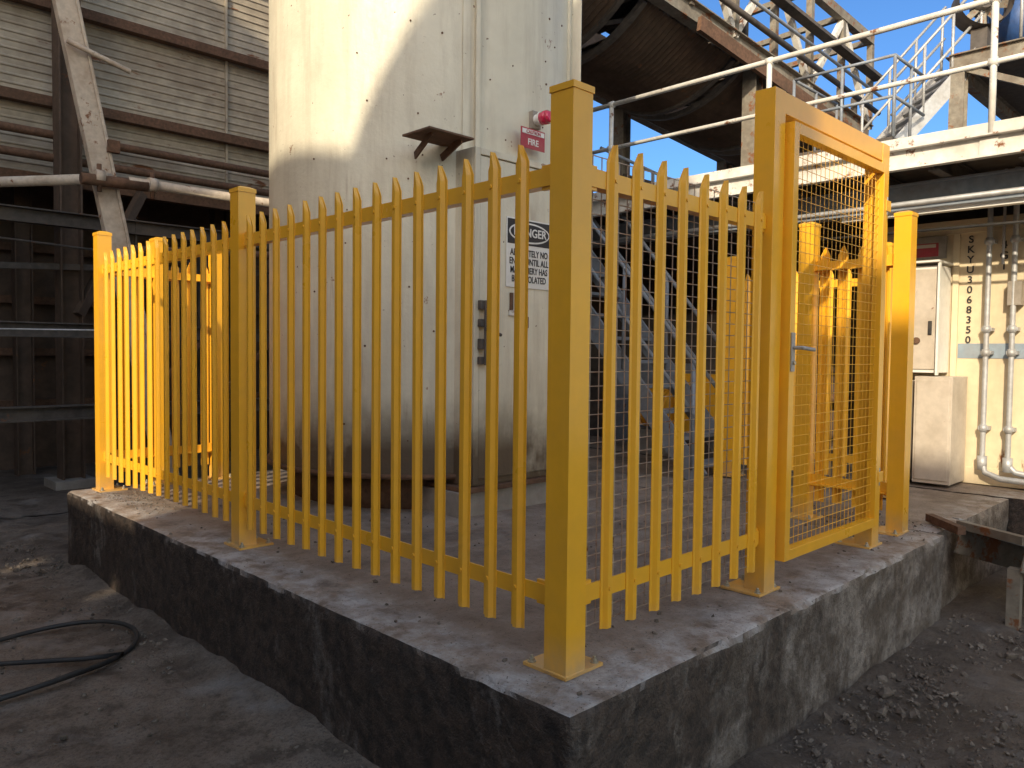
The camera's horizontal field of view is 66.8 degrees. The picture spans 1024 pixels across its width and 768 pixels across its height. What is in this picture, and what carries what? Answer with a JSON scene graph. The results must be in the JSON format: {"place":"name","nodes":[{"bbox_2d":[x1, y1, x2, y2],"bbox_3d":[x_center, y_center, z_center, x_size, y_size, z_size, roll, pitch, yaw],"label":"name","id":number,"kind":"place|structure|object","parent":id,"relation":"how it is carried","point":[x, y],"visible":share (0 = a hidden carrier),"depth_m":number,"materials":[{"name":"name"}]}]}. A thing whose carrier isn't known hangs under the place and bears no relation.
{"place":"outdoors","nodes":[
{"label":"outdoors","id":0,"kind":"place"},
{"bbox_2d":[0,0,268,475],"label":"corrugated shed wall","id":1,"kind":"structure","parent":0,"point":[185,101],"depth_m":10.43,"materials":[{"name":"metal"}]},
{"bbox_2d":[0,449,1023,767],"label":"ground","id":2,"kind":"structure","parent":0,"point":[252,723],"depth_m":3.72,"materials":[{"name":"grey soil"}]},
{"bbox_2d":[0,619,138,701],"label":"rubber hose","id":3,"kind":"object","parent":2,"relation":"on","point":[109,658],"visible":1,"depth_m":4.04,"materials":[{"name":"black rubber"}]},
{"bbox_2d":[52,0,179,474],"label":"diagonal brace","id":4,"kind":"object","parent":2,"relation":"on","point":[100,147],"visible":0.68,"depth_m":7.44,"materials":[{"name":"beige metal"}]},
{"bbox_2d":[0,0,258,490],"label":"steel column","id":5,"kind":"structure","parent":2,"relation":"on","point":[74,298],"depth_m":9.20,"materials":[{"name":"metal"}]},
{"bbox_2d":[0,203,272,485],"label":"machinery frame","id":6,"kind":"object","parent":2,"relation":"on","point":[43,217],"visible":0.06,"depth_m":8.58,"materials":[{"name":"metal"}]},
{"bbox_2d":[0,163,268,330],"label":"scaffold pipe rail","id":7,"kind":"object","parent":6,"relation":"attached to","point":[99,178],"visible":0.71,"depth_m":7.61,"materials":[{"name":"beige metal"}]},
{"bbox_2d":[67,469,943,767],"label":"concrete slab","id":8,"kind":"structure","parent":2,"relation":"on","point":[339,653],"depth_m":3.42,"materials":[{"name":"grey concrete"}]},
{"bbox_2d":[169,253,230,479],"bbox_3d":[-2.648,-0.165,6.550,0.530,1.953,0.200,-2,3,-45],"label":"palisade fence","id":9,"kind":"object","parent":8,"relation":"on","point":[219,363],"visible":0.41,"depth_m":6.61,"materials":[{"name":"metal"}]},
{"bbox_2d":[92,79,602,681],"bbox_3d":[-1.346,-0.095,4.509,0.590,2.003,4.934,-2,3,-45],"label":"palisade fence","id":10,"kind":"object","parent":8,"relation":"on","point":[564,179],"visible":1,"depth_m":3.37,"materials":[{"name":"metal"}]},
{"bbox_2d":[585,154,754,626],"bbox_3d":[0.655,0.023,3.146,1.268,1.683,0.006,-2,3,-45],"label":"wire panel","id":11,"kind":"object","parent":10,"relation":"attached to","point":[669,396],"visible":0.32,"depth_m":3.02,"materials":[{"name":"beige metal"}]},
{"bbox_2d":[586,145,765,628],"bbox_3d":[0.683,0.011,3.114,1.270,1.713,0.074,-2,3,-45],"label":"palisade fence","id":12,"kind":"object","parent":10,"relation":"attached to","point":[611,183],"visible":0.97,"depth_m":3.04,"materials":[{"name":"yellow metal"}]},
{"bbox_2d":[267,0,581,508],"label":"storage tank","id":13,"kind":"object","parent":8,"relation":"on","point":[364,95],"visible":0.61,"depth_m":5.28,"materials":[{"name":"metal"}]},
{"bbox_2d":[422,146,549,517],"bbox_3d":[-0.099,-0.344,5.645,1.070,2.480,0.696,-2,3,-45],"label":"tank access door","id":14,"kind":"structure","parent":13,"relation":"attached to","point":[477,157],"depth_m":5.35,"materials":[{"name":"paint"}]},
{"bbox_2d":[506,216,548,289],"bbox_3d":[0.124,-0.916,5.489,0.450,0.480,0.014,-2,3,-45],"label":"danger sign","id":15,"kind":"object","parent":14,"relation":"attached to","point":[538,271],"visible":0.56,"depth_m":5.52,"materials":[{"name":"white metal"}]},
{"bbox_2d":[521,126,544,152],"bbox_3d":[0.111,-1.717,5.486,0.240,0.140,0.119,-2,3,-45],"label":"fire notice sign","id":16,"kind":"object","parent":13,"relation":"attached to","point":[532,139],"visible":1,"depth_m":5.45,"materials":[{"name":"red metal"}]},
{"bbox_2d":[529,110,550,130],"bbox_3d":[0.193,-1.877,5.512,0.099,0.120,0.225,-2,3,-45],"label":"warning beacon","id":17,"kind":"object","parent":13,"relation":"attached to","point":[537,120],"visible":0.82,"depth_m":5.47,"materials":[{"name":"red plastic"}]},
{"bbox_2d":[95,472,933,694],"bbox_3d":[-0.184,0.876,5.567,3.965,0.028,5.036,-2,3,-45],"label":"slab debris","id":18,"kind":"object","parent":8,"relation":"on","point":[505,659],"visible":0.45,"depth_m":4.90,"materials":[{"name":"stone"}]},
{"bbox_2d":[720,86,890,597],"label":"pedestrian gate","id":19,"kind":"structure","parent":8,"relation":"on","point":[786,123],"depth_m":3.65,"materials":[{"name":"metal"}]},
{"bbox_2d":[790,210,918,536],"bbox_3d":[2.188,-0.079,5.075,0.210,2.003,0.771,-1,3,-42],"label":"palisade fence","id":20,"kind":"object","parent":8,"relation":"on","point":[901,262],"visible":0.66,"depth_m":5.09,"materials":[{"name":"metal"}]},
{"bbox_2d":[588,241,862,447],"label":"plant room wall","id":21,"kind":"structure","parent":2,"relation":"on","point":[619,389],"depth_m":9.97,"materials":[{"name":"metal"}]},
{"bbox_2d":[581,0,883,182],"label":"conveyor gantry","id":22,"kind":"object","parent":2,"relation":"on","point":[644,46],"visible":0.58,"depth_m":10.77,"materials":[{"name":"metal"}]},
{"bbox_2d":[589,448,1008,605],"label":"concrete slab","id":23,"kind":"structure","parent":2,"relation":"on","point":[961,572],"depth_m":5.88,"materials":[{"name":"grey concrete"}]},
{"bbox_2d":[591,213,746,481],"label":"steel staircase","id":24,"kind":"structure","parent":23,"relation":"on","point":[595,319],"depth_m":7.49,"materials":[{"name":"grey metal"}]},
{"bbox_2d":[723,242,893,497],"bbox_3d":[2.487,-0.138,6.642,0.200,2.003,1.530,-2,3,-45],"label":"palisade fence","id":25,"kind":"object","parent":23,"relation":"on","point":[833,283],"visible":0.14,"depth_m":6.94,"materials":[{"name":"metal"}]},
{"bbox_2d":[589,436,1023,535],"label":"concrete slab","id":26,"kind":"structure","parent":2,"relation":"on","point":[1014,497],"depth_m":6.59,"materials":[{"name":"grey concrete"}]},
{"bbox_2d":[909,376,967,485],"bbox_3d":[3.624,0.386,6.936,0.430,0.920,0.650,-2,3,-45],"label":"junction box","id":27,"kind":"object","parent":26,"relation":"on","point":[938,429],"visible":0.61,"depth_m":6.67,"materials":[{"name":"grey paint"}]},
{"bbox_2d":[913,259,953,374],"bbox_3d":[3.653,-0.578,6.908,0.390,0.990,0.360,-2,3,-45],"label":"electrical cabinet","id":28,"kind":"object","parent":27,"relation":"on","point":[932,315],"visible":0.66,"depth_m":6.77,"materials":[{"name":"white metal"}]},
{"bbox_2d":[887,214,1023,488],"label":"shipping container","id":29,"kind":"object","parent":26,"relation":"on","point":[966,251],"visible":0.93,"depth_m":6.77,"materials":[{"name":"beige metal"}]},
{"bbox_2d":[916,235,947,259],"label":"red notice sign","id":30,"kind":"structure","parent":29,"relation":"attached to","point":[934,247],"depth_m":6.99,"materials":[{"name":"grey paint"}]},
{"bbox_2d":[591,0,1023,264],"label":"elevated walkway","id":31,"kind":"structure","parent":2,"relation":"on","point":[966,172],"depth_m":6.50,"materials":[{"name":"white paint"}]},
{"bbox_2d":[600,146,670,181],"bbox_3d":[3.415,-2.323,12.611,6.319,1.821,0.050,-2,3,-45],"label":"walkway handrail","id":32,"kind":"object","parent":31,"relation":"attached to","point":[632,162],"visible":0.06,"depth_m":11.01,"materials":[{"name":"white metal"}]},
{"bbox_2d":[977,166,1023,484],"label":"electrical conduit","id":33,"kind":"object","parent":31,"relation":"attached to","point":[1015,295],"visible":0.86,"depth_m":6.56,"materials":[{"name":"metal"}]},
{"bbox_2d":[925,513,1023,630],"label":"steel chute","id":34,"kind":"object","parent":2,"relation":"on","point":[1003,548],"visible":0.98,"depth_m":5.04,"materials":[{"name":"paint"}]},
{"bbox_2d":[640,373,714,458],"bbox_3d":[1.839,0.336,8.720,0.518,0.920,1.100,-2,3,-45],"label":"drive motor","id":35,"kind":"object","parent":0,"point":[643,431],"visible":0.13,"depth_m":8.53,"materials":[{"name":"metal"}]},
{"bbox_2d":[592,0,1000,192],"label":"sky","id":36,"kind":"structure","parent":0,"point":[872,14],"materials":[{"name":"blue"}]},
{"bbox_2d":[792,0,1023,155],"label":"railing","id":37,"kind":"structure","parent":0,"point":[1009,91],"depth_m":10.36,"materials":[{"name":"metal"}]},
{"bbox_2d":[860,0,985,138],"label":"steel staircase","id":38,"kind":"structure","parent":37,"relation":"on","point":[931,97],"depth_m":10.44,"materials":[{"name":"white metal"}]},
{"bbox_2d":[951,0,1014,49],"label":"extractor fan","id":39,"kind":"object","parent":37,"relation":"on","point":[980,33],"visible":0.66,"depth_m":10.41},
{"bbox_2d":[975,0,1023,42],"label":"cone hopper","id":40,"kind":"object","parent":37,"relation":"on","point":[1009,27],"visible":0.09,"depth_m":10.61,"materials":[{"name":"blue paint"}]}
]}

